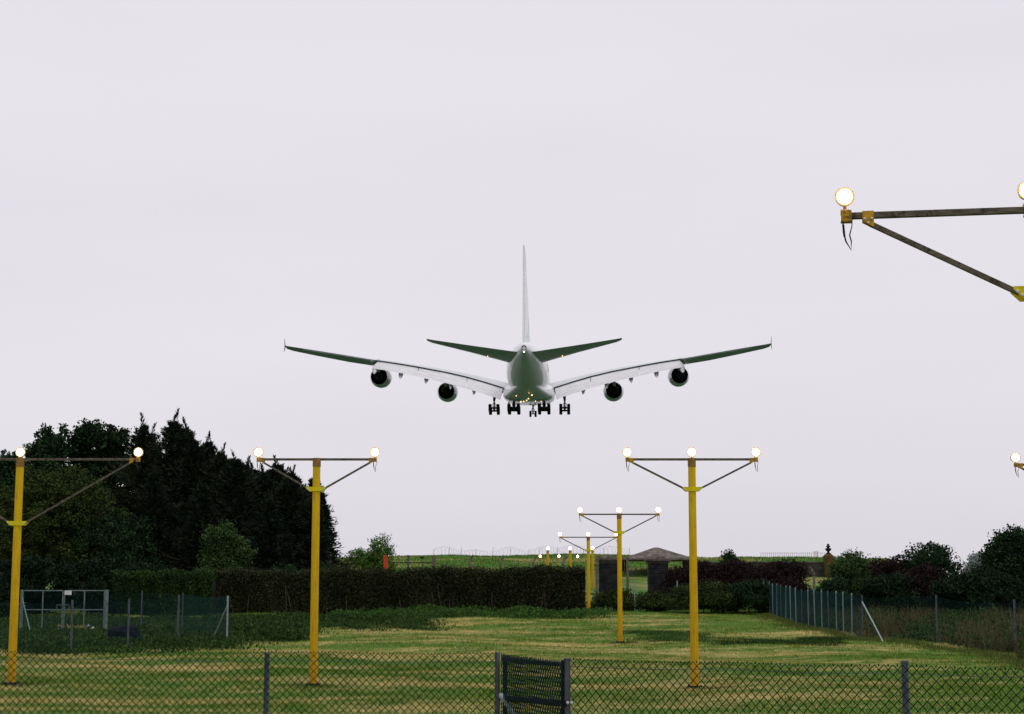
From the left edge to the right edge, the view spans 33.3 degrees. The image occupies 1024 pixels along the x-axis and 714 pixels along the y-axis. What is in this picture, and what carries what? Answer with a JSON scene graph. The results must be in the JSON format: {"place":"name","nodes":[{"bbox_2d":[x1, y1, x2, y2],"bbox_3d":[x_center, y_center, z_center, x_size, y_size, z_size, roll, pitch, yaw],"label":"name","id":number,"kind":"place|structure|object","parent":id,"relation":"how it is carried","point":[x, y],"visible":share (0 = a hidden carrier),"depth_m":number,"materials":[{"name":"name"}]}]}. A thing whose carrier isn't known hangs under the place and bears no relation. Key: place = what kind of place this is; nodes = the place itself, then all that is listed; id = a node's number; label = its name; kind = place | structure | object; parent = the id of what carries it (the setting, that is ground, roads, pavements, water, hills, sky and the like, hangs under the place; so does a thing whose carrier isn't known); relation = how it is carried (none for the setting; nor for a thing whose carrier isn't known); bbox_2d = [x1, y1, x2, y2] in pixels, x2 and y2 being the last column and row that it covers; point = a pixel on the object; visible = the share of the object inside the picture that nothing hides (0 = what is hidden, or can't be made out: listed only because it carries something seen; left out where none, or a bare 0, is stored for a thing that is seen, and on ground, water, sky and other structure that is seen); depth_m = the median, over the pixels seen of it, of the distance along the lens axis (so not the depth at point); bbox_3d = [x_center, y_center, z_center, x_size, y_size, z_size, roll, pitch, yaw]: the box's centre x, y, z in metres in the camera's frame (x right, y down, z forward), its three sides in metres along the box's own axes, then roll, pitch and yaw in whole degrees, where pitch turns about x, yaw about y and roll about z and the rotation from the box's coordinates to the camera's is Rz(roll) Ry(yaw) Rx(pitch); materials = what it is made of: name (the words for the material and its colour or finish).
{"place":"outdoors","nodes":[
{"label":"outdoors","id":0,"kind":"place"},
{"bbox_2d":[0,555,1023,713],"bbox_3d":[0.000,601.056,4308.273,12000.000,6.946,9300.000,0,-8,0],"label":"ground","id":1,"kind":"structure","parent":0,"point":[639,578],"depth_m":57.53,"materials":[{"name":"green plant"}]},
{"bbox_2d":[0,570,9,617],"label":"bush","id":2,"kind":"object","parent":1,"relation":"on","point":[3,608],"visible":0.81,"depth_m":98.89,"materials":[{"name":"green plant"}]},
{"bbox_2d":[0,449,44,559],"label":"broadleaf tree","id":3,"kind":"object","parent":1,"relation":"on","point":[8,473],"visible":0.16,"depth_m":120.49,"materials":[{"name":"green plant"}]},
{"bbox_2d":[0,554,61,613],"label":"bush","id":4,"kind":"object","parent":1,"relation":"on","point":[32,571],"visible":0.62,"depth_m":103.99,"materials":[{"name":"green plant"}]},
{"bbox_2d":[22,422,80,587],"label":"broadleaf tree","id":5,"kind":"object","parent":1,"relation":"on","point":[48,444],"visible":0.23,"depth_m":123.58,"materials":[{"name":"green plant"}]},
{"bbox_2d":[19,590,108,633],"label":"double gate","id":6,"kind":"structure","parent":1,"relation":"on","point":[69,592],"depth_m":83.09,"materials":[{"name":"metal"}]},
{"bbox_2d":[0,461,141,606],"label":"broadleaf tree","id":7,"kind":"object","parent":1,"relation":"on","point":[49,528],"visible":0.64,"depth_m":112.86,"materials":[{"name":"green plant"}]},
{"bbox_2d":[0,447,142,684],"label":"light mast","id":8,"kind":"object","parent":1,"relation":"on","point":[17,523],"visible":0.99,"depth_m":46.15,"materials":[{"name":"yellow metal"}]},
{"bbox_2d":[39,556,120,613],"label":"bush","id":9,"kind":"object","parent":1,"relation":"on","point":[85,574],"visible":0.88,"depth_m":103.34,"materials":[{"name":"green plant"}]},
{"bbox_2d":[68,418,105,504],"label":"broadleaf tree","id":10,"kind":"object","parent":1,"relation":"on","point":[82,436],"visible":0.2,"depth_m":125.50,"materials":[{"name":"green plant"}]},
{"bbox_2d":[49,506,160,576],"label":"broadleaf tree","id":11,"kind":"object","parent":1,"relation":"on","point":[134,550],"visible":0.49,"depth_m":113.04,"materials":[{"name":"green plant"}]},
{"bbox_2d":[86,424,133,513],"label":"broadleaf tree","id":12,"kind":"object","parent":1,"relation":"on","point":[111,440],"visible":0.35,"depth_m":124.30,"materials":[{"name":"green plant"}]},
{"bbox_2d":[0,591,228,654],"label":"enclosure fence","id":13,"kind":"object","parent":1,"relation":"on","point":[226,608],"visible":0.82,"depth_m":69.70,"materials":[{"name":"metal"}]},
{"bbox_2d":[107,625,140,640],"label":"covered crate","id":14,"kind":"object","parent":1,"relation":"on","point":[110,632],"visible":0.62,"depth_m":71.29,"materials":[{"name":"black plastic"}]},
{"bbox_2d":[101,413,179,562],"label":"conifer tree","id":15,"kind":"object","parent":1,"relation":"on","point":[140,439],"visible":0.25,"depth_m":121.65,"materials":[{"name":"green plant"}]},
{"bbox_2d":[116,422,173,517],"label":"conifer tree","id":16,"kind":"object","parent":1,"relation":"on","point":[153,427],"depth_m":124.31,"materials":[{"name":"green plant"}]},
{"bbox_2d":[0,610,297,655],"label":"weeds","id":17,"kind":"object","parent":1,"relation":"on","point":[180,643],"visible":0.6,"depth_m":71.28,"materials":[{"name":"green plant"}]},
{"bbox_2d":[101,566,221,615],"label":"hedge","id":18,"kind":"object","parent":1,"relation":"on","point":[201,583],"visible":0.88,"depth_m":105.12,"materials":[{"name":"green plant"}]},
{"bbox_2d":[125,465,200,570],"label":"conifer tree","id":19,"kind":"object","parent":1,"relation":"on","point":[152,506],"visible":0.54,"depth_m":117.23,"materials":[{"name":"green plant"}]},
{"bbox_2d":[120,408,218,563],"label":"conifer tree","id":20,"kind":"object","parent":1,"relation":"on","point":[174,438],"visible":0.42,"depth_m":120.47,"materials":[{"name":"green plant"}]},
{"bbox_2d":[168,417,200,492],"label":"conifer tree","id":21,"kind":"object","parent":1,"relation":"on","point":[184,422],"visible":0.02,"depth_m":125.17,"materials":[{"name":"green plant"}]},
{"bbox_2d":[157,430,221,568],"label":"conifer tree","id":22,"kind":"object","parent":1,"relation":"on","point":[193,451],"visible":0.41,"depth_m":120.20,"materials":[{"name":"green plant"}]},
{"bbox_2d":[147,475,238,571],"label":"conifer tree","id":23,"kind":"object","parent":1,"relation":"on","point":[199,506],"visible":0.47,"depth_m":116.34,"materials":[{"name":"green plant"}]},
{"bbox_2d":[176,430,217,528],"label":"conifer tree","id":24,"kind":"object","parent":1,"relation":"on","point":[210,453],"visible":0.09,"depth_m":122.81,"materials":[{"name":"green plant"}]},
{"bbox_2d":[169,441,250,567],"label":"conifer tree","id":25,"kind":"object","parent":1,"relation":"on","point":[220,460],"visible":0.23,"depth_m":120.30,"materials":[{"name":"green plant"}]},
{"bbox_2d":[196,519,258,580],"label":"tree","id":26,"kind":"object","parent":1,"relation":"on","point":[223,543],"visible":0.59,"depth_m":112.97,"materials":[{"name":"green plant"}]},
{"bbox_2d":[171,448,288,569],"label":"conifer tree","id":27,"kind":"object","parent":1,"relation":"on","point":[235,484],"visible":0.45,"depth_m":118.22,"materials":[{"name":"green plant"}]},
{"bbox_2d":[244,455,250,470],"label":"conifer tree","id":28,"kind":"object","parent":1,"relation":"on","point":[248,465],"visible":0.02,"depth_m":123.01,"materials":[{"name":"green plant"}]},
{"bbox_2d":[0,650,500,713],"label":"chain link fence","id":29,"kind":"object","parent":1,"relation":"on","point":[267,661],"visible":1,"depth_m":15.76,"materials":[{"name":"grey metal"}]},
{"bbox_2d":[185,615,338,641],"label":"weeds","id":30,"kind":"object","parent":1,"relation":"on","point":[284,630],"visible":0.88,"depth_m":80.99,"materials":[{"name":"green plant"}]},
{"bbox_2d":[230,463,303,566],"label":"conifer tree","id":31,"kind":"object","parent":1,"relation":"on","point":[267,484],"visible":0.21,"depth_m":119.47,"materials":[{"name":"green plant"}]},
{"bbox_2d":[236,492,308,570],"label":"conifer tree","id":32,"kind":"object","parent":1,"relation":"on","point":[261,530],"visible":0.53,"depth_m":115.73,"materials":[{"name":"green plant"}]},
{"bbox_2d":[249,563,302,579],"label":"bush","id":33,"kind":"object","parent":1,"relation":"on","point":[288,567],"visible":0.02,"depth_m":112.08,"materials":[{"name":"green plant"}]},
{"bbox_2d":[243,454,327,537],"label":"conifer tree","id":34,"kind":"object","parent":1,"relation":"on","point":[275,475],"visible":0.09,"depth_m":121.39,"materials":[{"name":"green plant"}]},
{"bbox_2d":[235,460,341,561],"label":"conifer tree","id":35,"kind":"object","parent":1,"relation":"on","point":[253,470],"visible":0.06,"depth_m":120.69,"materials":[{"name":"green plant"}]},
{"bbox_2d":[241,464,336,571],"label":"conifer tree","id":36,"kind":"object","parent":1,"relation":"on","point":[289,492],"visible":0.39,"depth_m":117.89,"materials":[{"name":"green plant"}]},
{"bbox_2d":[288,496,341,569],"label":"conifer tree","id":37,"kind":"object","parent":1,"relation":"on","point":[305,547],"visible":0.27,"depth_m":117.02,"materials":[{"name":"green plant"}]},
{"bbox_2d":[253,447,379,685],"bbox_3d":[-5.299,5.658,46.066,3.427,6.472,0.431,0,-8,0],"label":"light mast","id":38,"kind":"object","parent":1,"relation":"on","point":[316,489],"visible":0.98,"depth_m":46.16,"materials":[{"name":"yellow metal"}]},
{"bbox_2d":[309,561,332,579],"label":"bush","id":39,"kind":"object","parent":1,"relation":"on","point":[322,565],"visible":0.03,"depth_m":113.94,"materials":[{"name":"green plant"}]},
{"bbox_2d":[289,466,355,561],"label":"conifer tree","id":40,"kind":"object","parent":1,"relation":"on","point":[334,552],"visible":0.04,"depth_m":120.33,"materials":[{"name":"green plant"}]},
{"bbox_2d":[304,477,343,559],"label":"conifer tree","id":41,"kind":"object","parent":1,"relation":"on","point":[310,483],"visible":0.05,"depth_m":121.69,"materials":[{"name":"green plant"}]},
{"bbox_2d":[320,492,343,566],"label":"conifer tree","id":42,"kind":"object","parent":1,"relation":"on","point":[325,507],"visible":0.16,"depth_m":120.35,"materials":[{"name":"green plant"}]},
{"bbox_2d":[204,610,474,631],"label":"weeds","id":43,"kind":"object","parent":1,"relation":"on","point":[364,621],"visible":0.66,"depth_m":94.28,"materials":[{"name":"green plant"}]},
{"bbox_2d":[325,557,353,579],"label":"bush","id":44,"kind":"object","parent":1,"relation":"on","point":[345,562],"visible":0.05,"depth_m":114.95,"materials":[{"name":"green plant"}]},
{"bbox_2d":[344,534,399,570],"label":"round bush","id":45,"kind":"object","parent":1,"relation":"on","point":[372,559],"visible":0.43,"depth_m":117.83,"materials":[{"name":"green plant"}]},
{"bbox_2d":[1,639,747,689],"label":"worn grass","id":46,"kind":"structure","parent":1,"relation":"on","point":[332,685],"depth_m":45.68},
{"bbox_2d":[383,555,387,568],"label":"marker post","id":47,"kind":"object","parent":1,"relation":"on","point":[385,562],"visible":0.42,"depth_m":116.10,"materials":[{"name":"orange paint"}]},
{"bbox_2d":[211,563,585,613],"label":"hedge","id":48,"kind":"object","parent":1,"relation":"on","point":[278,590],"visible":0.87,"depth_m":107.31,"materials":[{"name":"green plant"}]},
{"bbox_2d":[432,555,435,566],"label":"wooden post","id":49,"kind":"object","parent":1,"relation":"on","point":[433,560],"visible":0.21,"depth_m":116.08,"materials":[{"name":"wood"}]},
{"bbox_2d":[468,554,473,567],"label":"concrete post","id":50,"kind":"object","parent":1,"relation":"on","point":[469,561],"visible":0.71,"depth_m":117.11,"materials":[{"name":"grey concrete"}]},
{"bbox_2d":[51,553,898,573],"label":"hill grass","id":51,"kind":"structure","parent":1,"relation":"on","point":[493,562],"depth_m":164.75,"materials":[{"name":"green plant"}]},
{"bbox_2d":[323,603,627,619],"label":"weeds","id":52,"kind":"object","parent":1,"relation":"on","point":[519,611],"visible":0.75,"depth_m":102.56,"materials":[{"name":"green plant"}]},
{"bbox_2d":[433,545,629,555],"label":"razor wire","id":53,"kind":"object","parent":1,"relation":"on","point":[535,550],"visible":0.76,"depth_m":176.92,"materials":[{"name":"metal"}]},
{"bbox_2d":[499,653,572,713],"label":"gate","id":54,"kind":"structure","parent":1,"relation":"on","point":[509,700],"depth_m":14.38,"materials":[{"name":"metal"}]},
{"bbox_2d":[546,547,548,564],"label":"light post","id":55,"kind":"object","parent":1,"relation":"on","point":[547,556],"visible":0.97,"depth_m":135.45,"materials":[{"name":"yellow metal"}]},
{"bbox_2d":[568,547,571,566],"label":"light post","id":56,"kind":"object","parent":1,"relation":"on","point":[570,557],"visible":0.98,"depth_m":135.44,"materials":[{"name":"yellow metal"}]},
{"bbox_2d":[558,532,616,614],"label":"light mast","id":57,"kind":"object","parent":1,"relation":"on","point":[588,549],"visible":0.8,"depth_m":105.65,"materials":[{"name":"yellow metal"}]},
{"bbox_2d":[591,547,593,588],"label":"light post","id":58,"kind":"object","parent":1,"relation":"on","point":[592,569],"visible":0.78,"depth_m":135.31,"materials":[{"name":"yellow metal"}]},
{"bbox_2d":[595,556,600,598],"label":"concrete post","id":59,"kind":"object","parent":1,"relation":"on","point":[596,574],"visible":0.79,"depth_m":115.99,"materials":[{"name":"grey concrete"}]},
{"bbox_2d":[595,555,616,592],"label":"gate pier","id":60,"kind":"structure","parent":1,"relation":"on","point":[607,568],"depth_m":116.43,"materials":[{"name":"stone"}]},
{"bbox_2d":[586,587,641,610],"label":"bush","id":61,"kind":"object","parent":1,"relation":"on","point":[608,599],"visible":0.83,"depth_m":109.51,"materials":[{"name":"green plant"}]},
{"bbox_2d":[577,507,660,642],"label":"light mast","id":62,"kind":"object","parent":1,"relation":"on","point":[619,532],"visible":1,"depth_m":75.88,"materials":[{"name":"yellow metal"}]},
{"bbox_2d":[626,557,628,590],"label":"concrete post","id":63,"kind":"object","parent":1,"relation":"on","point":[627,570],"visible":0.54,"depth_m":116.01,"materials":[{"name":"grey concrete"}]},
{"bbox_2d":[631,590,676,611],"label":"bush","id":64,"kind":"object","parent":1,"relation":"on","point":[648,603],"visible":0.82,"depth_m":110.04,"materials":[{"name":"green plant"}]},
{"bbox_2d":[622,547,688,572],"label":"pavilion","id":65,"kind":"structure","parent":1,"relation":"on","point":[649,553],"depth_m":147.11,"materials":[{"name":"stone"}]},
{"bbox_2d":[644,555,671,591],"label":"gate pier","id":66,"kind":"structure","parent":1,"relation":"on","point":[654,573],"depth_m":116.43,"materials":[{"name":"stone"}]},
{"bbox_2d":[609,629,733,642],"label":"grass tuft","id":67,"kind":"object","parent":1,"relation":"on","point":[666,637],"visible":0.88,"depth_m":79.07,"materials":[{"name":"green plant"}]},
{"bbox_2d":[598,580,763,611],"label":"fence","id":68,"kind":"object","parent":1,"relation":"on","point":[677,583],"visible":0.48,"depth_m":110.17,"materials":[{"name":"metal"}]},
{"bbox_2d":[648,557,724,601],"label":"purple shrub","id":69,"kind":"object","parent":1,"relation":"on","point":[680,575],"visible":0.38,"depth_m":114.17,"materials":[{"name":"brown plant"}]},
{"bbox_2d":[622,447,760,688],"bbox_3d":[4.867,5.690,46.061,3.757,6.537,0.431,0,-8,0],"label":"light mast","id":70,"kind":"object","parent":1,"relation":"on","point":[691,489],"visible":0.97,"depth_m":46.18,"materials":[{"name":"yellow metal"}]},
{"bbox_2d":[658,578,741,613],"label":"bush","id":71,"kind":"object","parent":1,"relation":"on","point":[710,595],"visible":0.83,"depth_m":108.29,"materials":[{"name":"green plant"}]},
{"bbox_2d":[702,559,753,605],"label":"purple shrub","id":72,"kind":"object","parent":1,"relation":"on","point":[727,573],"visible":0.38,"depth_m":115.04,"materials":[{"name":"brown plant"}]},
{"bbox_2d":[719,549,741,570],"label":"tree","id":73,"kind":"object","parent":1,"relation":"on","point":[728,555],"visible":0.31,"depth_m":126.92,"materials":[{"name":"green plant"}]},
{"bbox_2d":[717,578,775,612],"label":"bush","id":74,"kind":"object","parent":1,"relation":"on","point":[755,596],"visible":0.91,"depth_m":108.16,"materials":[{"name":"green plant"}]},
{"bbox_2d":[682,561,823,576],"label":"stone wall","id":75,"kind":"structure","parent":1,"relation":"on","point":[818,570],"depth_m":148.66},
{"bbox_2d":[739,558,814,604],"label":"purple shrub","id":76,"kind":"object","parent":1,"relation":"on","point":[785,573],"visible":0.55,"depth_m":112.20,"materials":[{"name":"brown plant"}]},
{"bbox_2d":[704,634,863,646],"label":"grass tuft","id":77,"kind":"object","parent":1,"relation":"on","point":[823,640],"visible":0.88,"depth_m":72.44,"materials":[{"name":"green plant"}]},
{"bbox_2d":[570,658,1023,713],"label":"chain link fence","id":78,"kind":"object","parent":1,"relation":"on","point":[904,673],"visible":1,"depth_m":12.44,"materials":[{"name":"grey metal"}]},
{"bbox_2d":[769,552,824,557],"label":"railing","id":79,"kind":"object","parent":1,"relation":"on","point":[792,554],"visible":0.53,"depth_m":188.79,"materials":[{"name":"white metal"}]},
{"bbox_2d":[809,567,815,588],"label":"concrete post","id":80,"kind":"object","parent":1,"relation":"on","point":[813,572],"visible":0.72,"depth_m":126.87,"materials":[{"name":"grey concrete"}]},
{"bbox_2d":[763,579,882,641],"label":"green fence","id":81,"kind":"object","parent":1,"relation":"on","point":[777,603],"visible":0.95,"depth_m":89.36,"materials":[{"name":"metal"}]},
{"bbox_2d":[823,544,833,576],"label":"urn pier","id":82,"kind":"structure","parent":1,"relation":"on","point":[828,557],"depth_m":148.13,"materials":[{"name":"stone"}]},
{"bbox_2d":[809,574,849,610],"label":"bush","id":83,"kind":"object","parent":1,"relation":"on","point":[836,584],"visible":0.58,"depth_m":102.67,"materials":[{"name":"green plant"}]},
{"bbox_2d":[821,549,873,595],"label":"leafy bush","id":84,"kind":"object","parent":1,"relation":"on","point":[850,566],"visible":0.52,"depth_m":108.53,"materials":[{"name":"green plant"}]},
{"bbox_2d":[850,556,910,596],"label":"purple shrub","id":85,"kind":"object","parent":1,"relation":"on","point":[880,566],"visible":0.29,"depth_m":110.20,"materials":[{"name":"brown plant"}]},
{"bbox_2d":[845,571,921,614],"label":"bush","id":86,"kind":"object","parent":1,"relation":"on","point":[886,586],"visible":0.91,"depth_m":103.11,"materials":[{"name":"green plant"}]},
{"bbox_2d":[778,600,1023,659],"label":"weeds","id":87,"kind":"object","parent":1,"relation":"on","point":[925,629],"visible":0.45,"depth_m":84.00,"materials":[{"name":"green plant"}]},
{"bbox_2d":[892,560,950,608],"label":"purple shrub","id":88,"kind":"object","parent":1,"relation":"on","point":[920,583],"visible":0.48,"depth_m":107.98,"materials":[{"name":"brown plant"}]},
{"bbox_2d":[835,181,1023,301],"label":"light mast","id":89,"kind":"object","parent":1,"relation":"on","point":[844,197],"visible":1,"depth_m":16.83,"materials":[{"name":"metal"}]},
{"bbox_2d":[895,541,965,579],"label":"hawthorn tree","id":90,"kind":"object","parent":1,"relation":"on","point":[939,555],"visible":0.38,"depth_m":110.44,"materials":[{"name":"green plant"}]},
{"bbox_2d":[862,595,1023,652],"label":"fence","id":91,"kind":"object","parent":1,"relation":"on","point":[1014,608],"visible":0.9,"depth_m":71.05,"materials":[{"name":"metal"}]},
{"bbox_2d":[921,570,999,613],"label":"bush","id":92,"kind":"object","parent":1,"relation":"on","point":[972,587],"visible":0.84,"depth_m":101.19,"materials":[{"name":"green plant"}]},
{"bbox_2d":[960,551,984,572],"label":"distant tree","id":93,"kind":"object","parent":1,"relation":"on","point":[974,559],"visible":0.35,"depth_m":752.45,"materials":[{"name":"green plant"}]},
{"bbox_2d":[953,563,1023,614],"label":"bush","id":94,"kind":"object","parent":1,"relation":"on","point":[1008,591],"visible":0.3,"depth_m":103.49,"materials":[{"name":"green plant"}]},
{"bbox_2d":[977,523,1023,598],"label":"oak tree","id":95,"kind":"object","parent":1,"relation":"on","point":[1003,552],"visible":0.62,"depth_m":106.29,"materials":[{"name":"green plant"}]},
{"bbox_2d":[1010,453,1023,477],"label":"light mast","id":96,"kind":"object","parent":1,"relation":"on","point":[1015,457],"visible":1,"depth_m":46.42,"materials":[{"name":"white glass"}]},
{"bbox_2d":[0,0,1023,576],"label":"sky","id":97,"kind":"structure","parent":0,"point":[190,189],"materials":[{"name":"white"}]},
{"bbox_2d":[284,245,771,416],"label":"airliner","id":98,"kind":"object","parent":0,"point":[528,376],"visible":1,"depth_m":293.09,"materials":[{"name":"white paint"}]},
{"bbox_2d":[740,612,1023,670],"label":"rough grass","id":99,"kind":"structure","parent":0,"point":[1018,663],"depth_m":71.68,"materials":[{"name":"green plant"}]},
{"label":"steel post","id":100,"kind":"object","parent":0,"visible":0},
{"bbox_2d":[388,562,431,562],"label":"wire fence","id":101,"kind":"object","parent":100,"relation":"attached to","point":[410,562],"depth_m":117.16,"materials":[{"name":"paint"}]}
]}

